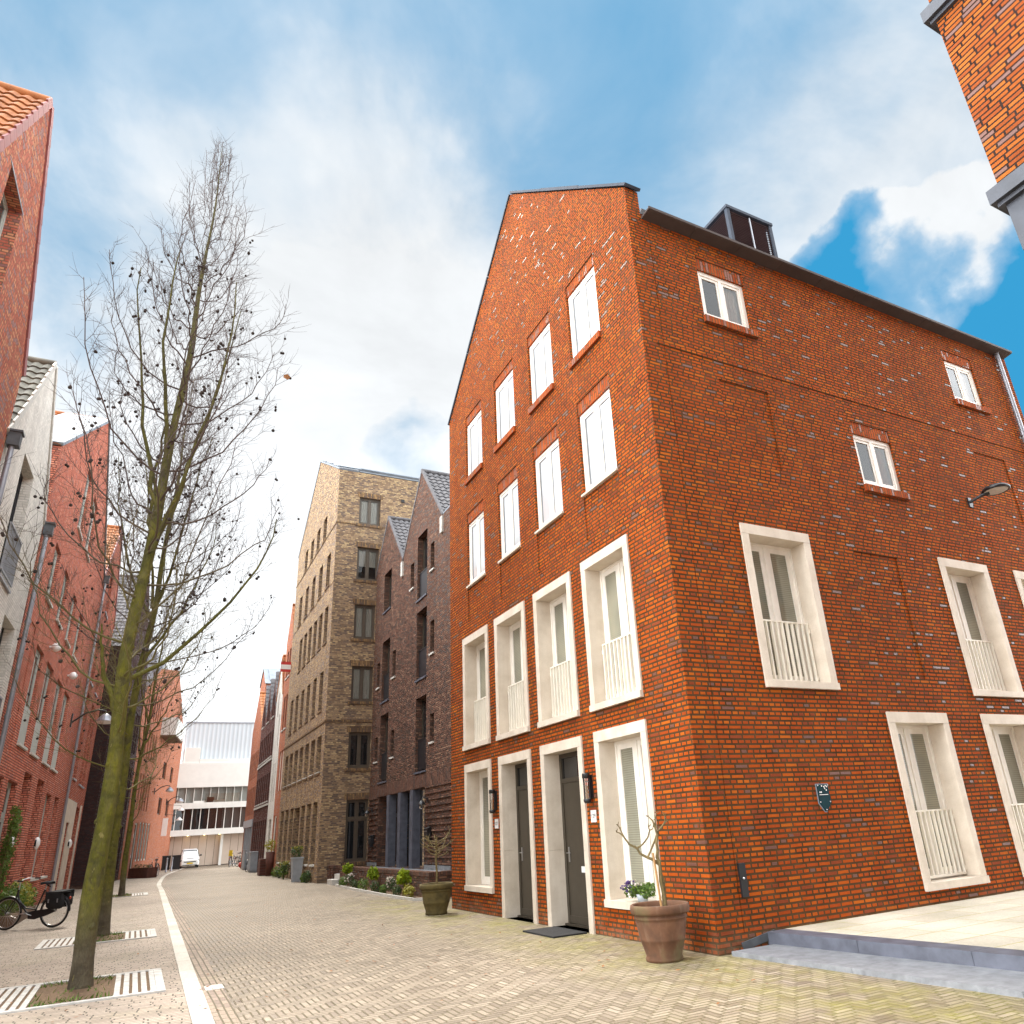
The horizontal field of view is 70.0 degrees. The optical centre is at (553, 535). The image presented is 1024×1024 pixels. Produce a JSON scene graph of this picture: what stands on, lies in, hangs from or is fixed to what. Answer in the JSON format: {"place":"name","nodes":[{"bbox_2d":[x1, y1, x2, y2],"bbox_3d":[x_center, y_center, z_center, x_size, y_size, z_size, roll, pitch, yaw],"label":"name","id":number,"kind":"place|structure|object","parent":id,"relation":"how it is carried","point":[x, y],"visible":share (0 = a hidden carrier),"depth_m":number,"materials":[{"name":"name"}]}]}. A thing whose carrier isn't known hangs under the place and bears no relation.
{"place":"outdoors","nodes":[
{"label":"outdoors","id":0,"kind":"place"},
{"bbox_2d":[0,81,53,460],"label":"red gable house","id":1,"kind":"structure","parent":0,"point":[26,120],"depth_m":13.29,"materials":[{"name":"brick"}]},
{"bbox_2d":[0,193,7,236],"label":"window","id":2,"kind":"structure","parent":1,"relation":"in","point":[3,205],"depth_m":12.73,"materials":[{"name":"grey paint"}]},
{"bbox_2d":[0,356,57,719],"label":"white gable house","id":3,"kind":"structure","parent":0,"point":[30,428],"depth_m":16.20,"materials":[{"name":"paint"}]},
{"bbox_2d":[0,472,22,572],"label":"window","id":4,"kind":"structure","parent":3,"relation":"in","point":[21,477],"depth_m":16.06,"materials":[{"name":"grey glass"}]},
{"bbox_2d":[48,524,122,891],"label":"porch house","id":5,"kind":"structure","parent":0,"point":[71,829],"depth_m":32.88,"materials":[{"name":"red brick"}]},
{"bbox_2d":[0,868,191,1023],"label":"pavement","id":6,"kind":"structure","parent":0,"point":[26,937],"depth_m":11.10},
{"bbox_2d":[0,905,35,927],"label":"planting border","id":7,"kind":"object","parent":6,"relation":"on","point":[11,917],"visible":0.47,"depth_m":17.61,"materials":[{"name":"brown wood"}]},
{"bbox_2d":[0,888,17,915],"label":"border shrub","id":8,"kind":"object","parent":7,"relation":"on","point":[2,906],"visible":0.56,"depth_m":17.81,"materials":[{"name":"green plant"}]},
{"bbox_2d":[0,805,22,891],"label":"climbing rose","id":9,"kind":"object","parent":7,"relation":"on","point":[13,827],"visible":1,"depth_m":17.83,"materials":[{"name":"green plant"}]},
{"bbox_2d":[0,881,28,912],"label":"border shrub","id":10,"kind":"object","parent":7,"relation":"on","point":[21,896],"visible":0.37,"depth_m":18.80,"materials":[{"name":"green plant"}]},
{"bbox_2d":[8,878,34,909],"bbox_3d":[-14.529,9.778,19.835,0.712,0.853,1.085,8,-24,-27],"label":"border shrub","id":11,"kind":"object","parent":7,"relation":"on","point":[28,888],"visible":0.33,"depth_m":19.84,"materials":[{"name":"green plant"}]},
{"bbox_2d":[24,884,37,905],"bbox_3d":[-15.056,10.312,20.744,0.648,0.772,0.920,8,-24,-27],"label":"border shrub","id":12,"kind":"object","parent":7,"relation":"on","point":[35,896],"visible":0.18,"depth_m":20.81,"materials":[{"name":"green plant"}]},
{"bbox_2d":[0,877,71,929],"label":"bicycle","id":13,"kind":"object","parent":6,"relation":"on","point":[40,913],"visible":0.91,"depth_m":16.67,"materials":[{"name":"metal"}]},
{"bbox_2d":[45,889,74,908],"bbox_3d":[-11.338,8.342,16.732,0.408,0.363,0.434,-4,-18,2],"label":"pannier bag","id":14,"kind":"object","parent":13,"relation":"hanging from","point":[55,899],"visible":0.97,"depth_m":16.57,"materials":[{"name":"black fabric"}]},
{"bbox_2d":[0,410,110,904],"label":"broad gable house","id":15,"kind":"structure","parent":6,"relation":"on","point":[33,781],"depth_m":22.20,"materials":[{"name":"red brick"}]},
{"bbox_2d":[0,782,10,836],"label":"window","id":16,"kind":"structure","parent":15,"relation":"in","point":[9,784],"depth_m":18.65,"materials":[{"name":"grey glass"}]},
{"bbox_2d":[25,649,39,708],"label":"window","id":17,"kind":"structure","parent":15,"relation":"in","point":[33,676],"depth_m":19.84,"materials":[{"name":"grey glass"}]},
{"bbox_2d":[38,666,49,720],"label":"window","id":18,"kind":"structure","parent":15,"relation":"in","point":[45,684],"depth_m":21.67,"materials":[{"name":"grey glass"}]},
{"bbox_2d":[48,548,57,592],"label":"window","id":19,"kind":"structure","parent":15,"relation":"in","point":[50,580],"depth_m":20.58,"materials":[{"name":"grey paint"}]},
{"bbox_2d":[48,682,59,731],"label":"window","id":20,"kind":"structure","parent":15,"relation":"in","point":[57,687],"depth_m":23.83,"materials":[{"name":"grey glass"}]},
{"bbox_2d":[56,694,66,740],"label":"window","id":21,"kind":"structure","parent":15,"relation":"in","point":[65,698],"depth_m":25.61,"materials":[{"name":"grey glass"}]},
{"bbox_2d":[78,477,88,525],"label":"window","id":22,"kind":"structure","parent":15,"relation":"in","point":[86,487],"depth_m":24.35,"materials":[{"name":"grey paint"}]},
{"bbox_2d":[69,709,110,726],"bbox_3d":[-17.322,6.860,27.446,1.409,0.682,0.616,8,-24,-27],"label":"bracket lamp","id":23,"kind":"object","parent":15,"relation":"attached to","point":[106,719],"visible":0.82,"depth_m":27.41,"materials":[{"name":"black paint"}]},
{"bbox_2d":[0,968,165,1014],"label":"tree grate","id":24,"kind":"object","parent":6,"relation":"on","point":[30,997],"visible":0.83,"depth_m":8.56,"materials":[{"name":"white concrete"}]},
{"bbox_2d":[0,129,303,989],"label":"plane tree","id":25,"kind":"object","parent":24,"relation":"on","point":[90,907],"visible":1,"depth_m":11.20,"materials":[{"name":"brown plant"}]},
{"bbox_2d":[33,928,156,950],"bbox_3d":[-8.593,7.619,13.788,1.900,0.124,1.650,8,-24,-27],"label":"tree grate","id":26,"kind":"object","parent":6,"relation":"on","point":[111,937],"visible":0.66,"depth_m":13.71,"materials":[{"name":"white metal"}]},
{"bbox_2d":[3,361,282,935],"bbox_3d":[-9.163,1.723,16.989,5.388,13.396,5.206,8,-24,-27],"label":"plane tree","id":27,"kind":"object","parent":26,"relation":"on","point":[104,924],"visible":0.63,"depth_m":16.56,"materials":[{"name":"brown plant"}]},
{"bbox_2d":[113,892,147,897],"bbox_3d":[-16.001,13.284,26.881,1.850,0.124,1.900,8,-24,-27],"label":"tree grate","id":28,"kind":"object","parent":6,"relation":"on","point":[131,895],"visible":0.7,"depth_m":26.92,"materials":[{"name":"white metal"}]},
{"bbox_2d":[92,582,200,895],"bbox_3d":[-16.355,7.569,29.384,3.927,12.526,4.090,8,-24,-27],"label":"plane tree","id":29,"kind":"object","parent":28,"relation":"on","point":[122,885],"visible":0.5,"depth_m":29.04,"materials":[{"name":"brown plant"}]},
{"bbox_2d":[127,864,157,878],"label":"steel planter","id":30,"kind":"object","parent":6,"relation":"on","point":[149,871],"visible":0.99,"depth_m":43.64,"materials":[{"name":"brown metal"}]},
{"bbox_2d":[161,855,171,870],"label":"wheelie bin","id":31,"kind":"object","parent":6,"relation":"on","point":[163,865],"visible":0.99,"depth_m":56.01,"materials":[{"name":"black paint"}]},
{"bbox_2d":[172,855,181,869],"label":"wheelie bin","id":32,"kind":"object","parent":6,"relation":"on","point":[176,861],"visible":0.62,"depth_m":56.10,"materials":[{"name":"black paint"}]},
{"bbox_2d":[70,574,149,889],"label":"dark brick house","id":33,"kind":"structure","parent":0,"point":[89,813],"depth_m":36.76,"materials":[{"name":"brown brick"}]},
{"bbox_2d":[118,651,183,879],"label":"balcony house","id":34,"kind":"structure","parent":0,"point":[148,843],"depth_m":53.49,"materials":[{"name":"brick"}]},
{"bbox_2d":[169,722,254,867],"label":"white building","id":35,"kind":"structure","parent":0,"point":[213,778],"depth_m":65.20,"materials":[{"name":"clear glass"}]},
{"bbox_2d":[175,786,247,802],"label":"curtained windows","id":36,"kind":"structure","parent":35,"relation":"in","point":[214,790],"depth_m":65.57,"materials":[{"name":"grey"}]},
{"bbox_2d":[251,671,279,867],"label":"three gable house","id":37,"kind":"structure","parent":0,"point":[260,809],"depth_m":44.32,"materials":[{"name":"brown brick"}]},
{"bbox_2d":[264,654,285,857],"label":"white house","id":38,"kind":"structure","parent":0,"point":[279,700],"depth_m":40.65,"materials":[{"name":"paint"}]},
{"bbox_2d":[275,460,424,883],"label":"apartment building","id":39,"kind":"structure","parent":0,"point":[323,819],"depth_m":32.20,"materials":[{"name":"yellow brick"}]},
{"bbox_2d":[280,662,290,671],"bbox_3d":[-14.283,6.995,38.919,0.520,0.540,0.040,8,-24,-27],"label":"estate agent board","id":40,"kind":"object","parent":39,"relation":"attached to","point":[285,666],"visible":1,"depth_m":38.90,"materials":[{"name":"red plastic"}]},
{"bbox_2d":[344,799,367,862],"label":"window","id":41,"kind":"structure","parent":39,"relation":"in","point":[356,821],"depth_m":28.71,"materials":[{"name":"black glass"}]},
{"bbox_2d":[348,732,370,767],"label":"window","id":42,"kind":"structure","parent":39,"relation":"in","point":[359,743],"depth_m":29.84,"materials":[{"name":"black glass"}]},
{"bbox_2d":[351,666,372,700],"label":"window","id":43,"kind":"structure","parent":39,"relation":"in","point":[361,680],"depth_m":30.89,"materials":[{"name":"grey glass"}]},
{"bbox_2d":[353,605,374,638],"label":"window","id":44,"kind":"structure","parent":39,"relation":"in","point":[364,616],"depth_m":31.87,"materials":[{"name":"grey glass"}]},
{"bbox_2d":[356,547,378,580],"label":"window","id":45,"kind":"structure","parent":39,"relation":"in","point":[367,559],"depth_m":32.99,"materials":[{"name":"grey glass"}]},
{"bbox_2d":[359,498,379,525],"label":"window","id":46,"kind":"structure","parent":39,"relation":"in","point":[369,510],"depth_m":33.85,"materials":[{"name":"brown metal"}]},
{"bbox_2d":[366,469,451,870],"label":"twin gable house","id":47,"kind":"structure","parent":0,"point":[411,741],"depth_m":26.45,"materials":[{"name":"brown brick"}]},
{"bbox_2d":[395,795,397,864],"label":"window","id":48,"kind":"structure","parent":47,"relation":"in","point":[396,795],"depth_m":26.92,"materials":[{"name":"black paint"}]},
{"bbox_2d":[411,790,422,865],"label":"window","id":49,"kind":"structure","parent":47,"relation":"in","point":[421,794],"depth_m":24.68,"materials":[{"name":"black paint"}]},
{"bbox_2d":[421,698,425,770],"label":"window","id":50,"kind":"structure","parent":47,"relation":"in","point":[424,700],"depth_m":25.33,"materials":[{"name":"black glass"}]},
{"bbox_2d":[423,536,426,569],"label":"window","id":51,"kind":"structure","parent":47,"relation":"in","point":[425,539],"depth_m":27.62,"materials":[{"name":"black glass"}]},
{"bbox_2d":[423,611,426,647],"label":"window","id":52,"kind":"structure","parent":47,"relation":"in","point":[425,614],"depth_m":26.48,"materials":[{"name":"black glass"}]},
{"bbox_2d":[0,0,1023,725],"label":"sky","id":53,"kind":"structure","parent":0,"point":[388,141],"materials":[{"name":"blue"}]},
{"bbox_2d":[158,864,1023,1023],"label":"road","id":54,"kind":"structure","parent":0,"point":[395,984],"depth_m":7.96,"materials":[{"name":"beige brick"}]},
{"bbox_2d":[157,867,214,1023],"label":"kerb","id":55,"kind":"structure","parent":54,"relation":"on","point":[199,1009],"depth_m":9.30,"materials":[{"name":"beige concrete"}]},
{"bbox_2d":[180,848,201,868],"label":"parked van","id":56,"kind":"object","parent":54,"relation":"on","point":[189,857],"visible":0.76,"depth_m":59.70,"materials":[{"name":"white paint"}]},
{"bbox_2d":[161,867,241,1023],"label":"gutter strip","id":57,"kind":"object","parent":54,"relation":"on","point":[225,1013],"visible":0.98,"depth_m":9.41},
{"bbox_2d":[247,851,257,872],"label":"street cabinet","id":58,"kind":"object","parent":54,"relation":"on","point":[252,861],"visible":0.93,"depth_m":41.99,"materials":[{"name":"grey metal"}]},
{"bbox_2d":[240,668,279,869],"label":"end house","id":59,"kind":"structure","parent":54,"relation":"on","point":[268,674],"depth_m":50.06,"materials":[{"name":"brick"}]},
{"bbox_2d":[257,858,265,875],"bbox_3d":[-14.790,16.880,37.166,0.440,0.765,0.800,8,-24,-27],"label":"slatted planter","id":60,"kind":"object","parent":54,"relation":"on","point":[261,868],"visible":0.64,"depth_m":36.85,"materials":[{"name":"wood"}]},
{"bbox_2d":[264,839,275,875],"bbox_3d":[-14.191,16.096,36.514,0.650,1.710,0.655,8,-24,-27],"label":"potted plant","id":61,"kind":"object","parent":54,"relation":"on","point":[269,862],"visible":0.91,"depth_m":36.33,"materials":[{"name":"yellow plant"}]},
{"bbox_2d":[290,857,303,881],"bbox_3d":[-10.411,13.530,29.553,0.460,0.900,0.460,8,-24,-27],"label":"planter","id":62,"kind":"object","parent":54,"relation":"on","point":[296,866],"visible":1,"depth_m":29.42,"materials":[{"name":"grey concrete"}]},
{"bbox_2d":[271,603,360,875],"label":"narrow house","id":63,"kind":"structure","parent":54,"relation":"on","point":[281,748],"depth_m":39.01,"materials":[{"name":"brick"}]},
{"bbox_2d":[335,884,422,900],"bbox_3d":[-5.350,10.455,21.448,0.510,0.085,9.560,8,-24,-27],"label":"bed edging","id":64,"kind":"object","parent":54,"relation":"on","point":[391,895],"visible":0.7,"depth_m":19.90,"materials":[{"name":"white concrete"}]},
{"bbox_2d":[367,866,379,882],"bbox_3d":[-5.322,10.125,21.525,0.361,0.710,0.430,8,-24,-27],"label":"box ball","id":65,"kind":"object","parent":64,"relation":"on","point":[373,873],"visible":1,"depth_m":21.50,"materials":[{"name":"green plant"}]},
{"bbox_2d":[384,876,396,890],"bbox_3d":[-4.443,9.503,19.936,0.343,0.374,0.433,8,-24,-27],"label":"bedding plant","id":66,"kind":"object","parent":64,"relation":"in","point":[391,881],"visible":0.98,"depth_m":19.88,"materials":[{"name":"white plant"}]},
{"bbox_2d":[396,868,411,895],"bbox_3d":[-3.940,9.095,19.148,0.440,0.709,0.445,8,-24,-27],"label":"box ball","id":67,"kind":"object","parent":64,"relation":"on","point":[403,877],"visible":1,"depth_m":19.09,"materials":[{"name":"green plant"}]},
{"bbox_2d":[402,884,415,896],"bbox_3d":[-3.672,9.055,18.551,0.324,0.369,0.432,8,-24,-27],"label":"bedding plant","id":68,"kind":"object","parent":64,"relation":"in","point":[408,889],"visible":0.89,"depth_m":18.51,"materials":[{"name":"yellow plant"}]},
{"bbox_2d":[327,865,451,896],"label":"terrace wall","id":69,"kind":"structure","parent":54,"relation":"on","point":[335,873],"depth_m":21.25,"materials":[{"name":"brown brick"}]},
{"bbox_2d":[419,825,454,915],"bbox_3d":[-2.393,6.774,14.812,0.732,1.637,0.683,8,-24,-27],"label":"potted tree","id":70,"kind":"object","parent":54,"relation":"on","point":[436,897],"visible":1,"depth_m":14.45,"materials":[{"name":"brown ceramic"}]},
{"bbox_2d":[523,926,586,937],"bbox_3d":[0.009,5.982,11.004,0.560,0.022,1.020,8,-24,-27],"label":"doormat","id":71,"kind":"object","parent":54,"relation":"on","point":[554,932],"visible":1,"depth_m":10.91,"materials":[{"name":"black fabric"}]},
{"bbox_2d":[616,811,689,963],"bbox_3d":[1.229,4.116,8.632,0.692,1.593,0.692,-22,-28,39],"label":"potted tree","id":72,"kind":"object","parent":54,"relation":"on","point":[661,925],"visible":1,"depth_m":8.26,"materials":[{"name":"brown ceramic"}]},
{"bbox_2d":[732,929,1023,997],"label":"plaza steps","id":73,"kind":"structure","parent":54,"relation":"on","point":[996,971],"depth_m":7.18,"materials":[{"name":"grey stone"}]},
{"bbox_2d":[447,182,1023,955],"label":"corner house","id":74,"kind":"structure","parent":0,"point":[737,568],"depth_m":12.21,"materials":[{"name":"red brick"}]},
{"bbox_2d":[468,410,481,475],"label":"window","id":75,"kind":"structure","parent":74,"relation":"in","point":[475,427],"depth_m":18.00,"materials":[{"name":"beige paint"}]},
{"bbox_2d":[469,511,484,583],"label":"window","id":76,"kind":"structure","parent":74,"relation":"in","point":[476,528],"depth_m":16.98,"materials":[{"name":"beige paint"}]},
{"bbox_2d":[476,641,485,699],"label":"french window","id":77,"kind":"structure","parent":74,"relation":"in","point":[480,649],"depth_m":16.37,"materials":[{"name":"beige paint"}]},
{"bbox_2d":[479,770,489,884],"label":"french window","id":78,"kind":"structure","parent":74,"relation":"in","point":[483,776],"depth_m":15.16,"materials":[{"name":"beige paint"}]},
{"bbox_2d":[489,789,497,812],"bbox_3d":[-1.174,5.148,14.129,0.150,0.430,0.120,8,-24,-27],"label":"wall light","id":79,"kind":"object","parent":74,"relation":"attached to","point":[494,793],"visible":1,"depth_m":14.13,"materials":[{"name":"black paint"}]},
{"bbox_2d":[496,370,514,442],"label":"window","id":80,"kind":"structure","parent":74,"relation":"in","point":[505,412],"depth_m":16.52,"materials":[{"name":"beige paint"}]},
{"bbox_2d":[500,479,519,557],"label":"window","id":81,"kind":"structure","parent":74,"relation":"in","point":[509,505],"depth_m":15.49,"materials":[{"name":"beige paint"}]},
{"bbox_2d":[509,620,522,684],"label":"french window","id":82,"kind":"structure","parent":74,"relation":"in","point":[515,633],"depth_m":14.87,"materials":[{"name":"beige paint"}]},
{"bbox_2d":[518,789,532,915],"bbox_3d":[-0.394,5.715,13.222,0.102,2.133,0.990,8,-24,-27],"label":"front door","id":83,"kind":"structure","parent":74,"relation":"in","point":[527,901],"depth_m":13.43,"materials":[{"name":"grey wood"}]},
{"bbox_2d":[529,324,552,403],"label":"window","id":84,"kind":"structure","parent":74,"relation":"in","point":[540,350],"depth_m":15.06,"materials":[{"name":"beige paint"}]},
{"bbox_2d":[535,439,562,527],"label":"window","id":85,"kind":"structure","parent":74,"relation":"in","point":[548,473],"depth_m":14.03,"materials":[{"name":"beige paint"}]},
{"bbox_2d":[550,593,572,705],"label":"french window","id":86,"kind":"structure","parent":74,"relation":"in","point":[558,607],"depth_m":13.33,"materials":[{"name":"beige paint"}]},
{"bbox_2d":[563,781,588,924],"bbox_3d":[0.459,5.071,11.737,0.102,2.133,1.030,8,-24,-27],"label":"front door","id":87,"kind":"structure","parent":74,"relation":"in","point":[572,802],"depth_m":11.91,"materials":[{"name":"grey wood"}]},
{"bbox_2d":[568,266,599,357],"bbox_3d":[0.601,-4.113,13.567,0.051,1.530,1.044,8,-24,-27],"label":"window","id":88,"kind":"structure","parent":74,"relation":"in","point":[583,306],"depth_m":13.63,"materials":[{"name":"beige paint"}]},
{"bbox_2d":[582,773,593,802],"bbox_3d":[0.523,3.868,11.174,0.150,0.430,0.120,8,-24,-27],"label":"wall light","id":89,"kind":"object","parent":74,"relation":"attached to","point":[587,799],"visible":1,"depth_m":11.16,"materials":[{"name":"black paint"}]},
{"bbox_2d":[580,389,616,490],"bbox_3d":[0.797,-1.611,12.491,0.051,1.567,1.074,8,-24,-27],"label":"window","id":90,"kind":"structure","parent":74,"relation":"in","point":[597,434],"depth_m":12.54,"materials":[{"name":"beige paint"}]},
{"bbox_2d":[599,558,635,697],"bbox_3d":[1.130,1.438,11.460,0.051,2.216,1.146,8,-24,-27],"label":"french window","id":91,"kind":"structure","parent":74,"relation":"in","point":[612,578],"depth_m":11.78,"materials":[{"name":"beige paint"}]},
{"bbox_2d":[614,736,656,899],"bbox_3d":[1.290,4.001,10.436,0.051,2.166,1.136,8,-24,-27],"label":"french window","id":92,"kind":"structure","parent":74,"relation":"in","point":[628,752],"depth_m":10.64,"materials":[{"name":"beige paint"}]},
{"bbox_2d":[620,880,655,901],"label":"flowers","id":93,"kind":"object","parent":74,"relation":"on","point":[641,892],"visible":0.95,"depth_m":9.76,"materials":[{"name":"green plant"}]},
{"bbox_2d":[697,271,748,327],"bbox_3d":[2.917,-4.085,13.117,1.074,1.041,0.400,8,-24,-27],"label":"window","id":94,"kind":"structure","parent":74,"relation":"in","point":[721,299],"depth_m":13.18,"materials":[{"name":"beige paint"}]},
{"bbox_2d":[737,863,749,896],"bbox_3d":[2.312,4.179,8.852,0.103,0.375,0.048,8,-24,-27],"label":"meter cover","id":95,"kind":"object","parent":74,"relation":"attached to","point":[743,881],"visible":1,"depth_m":8.85,"materials":[{"name":"grey metal"}]},
{"bbox_2d":[750,542,814,680],"bbox_3d":[3.382,1.175,11.149,1.146,2.216,0.051,8,-24,-27],"label":"french window","id":96,"kind":"structure","parent":74,"relation":"in","point":[779,597],"depth_m":11.33,"materials":[{"name":"beige paint"}]},
{"bbox_2d":[815,783,830,811],"bbox_3d":[3.686,3.563,9.915,0.231,0.366,0.033,8,-24,-27],"label":"heritage plaque","id":97,"kind":"object","parent":74,"relation":"attached to","point":[823,797],"visible":1,"depth_m":9.91,"materials":[{"name":"teal metal"}]},
{"bbox_2d":[852,434,900,490],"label":"window","id":98,"kind":"structure","parent":74,"relation":"in","point":[875,459],"depth_m":13.60,"materials":[{"name":"beige paint"}]},
{"bbox_2d":[896,725,962,878],"bbox_3d":[5.620,4.045,11.191,1.136,2.206,0.051,8,-24,-27],"label":"french window","id":99,"kind":"structure","parent":74,"relation":"in","point":[923,776],"depth_m":11.40,"materials":[{"name":"beige paint"}]},
{"bbox_2d":[944,361,981,405],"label":"window","id":100,"kind":"structure","parent":74,"relation":"in","point":[963,386],"depth_m":16.24,"materials":[{"name":"beige paint"}]},
{"bbox_2d":[948,574,998,688],"bbox_3d":[7.492,1.760,13.255,1.136,2.216,0.051,8,-24,-27],"label":"french window","id":101,"kind":"structure","parent":74,"relation":"in","point":[961,586],"depth_m":13.53,"materials":[{"name":"beige paint"}]},
{"bbox_2d":[966,482,1010,507],"bbox_3d":[8.493,-0.793,14.141,0.500,0.295,0.720,8,-24,-27],"label":"street lamp","id":102,"kind":"object","parent":74,"relation":"attached to","point":[995,489],"visible":1,"depth_m":14.07,"materials":[{"name":"grey metal"}]},
{"bbox_2d":[990,726,1023,843],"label":"french window","id":103,"kind":"structure","parent":74,"relation":"in","point":[1004,738],"depth_m":12.53,"materials":[{"name":"beige paint"}]},
{"bbox_2d":[785,890,1023,949],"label":"plaza","id":104,"kind":"structure","parent":0,"point":[995,921],"depth_m":8.66,"materials":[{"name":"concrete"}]},
{"label":"ground","id":105,"kind":"structure","parent":0,"visible":0},
{"bbox_2d":[920,0,1023,249],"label":"brick tower","id":106,"kind":"structure","parent":105,"relation":"on","point":[983,40],"depth_m":7.59,"materials":[{"name":"brick"}]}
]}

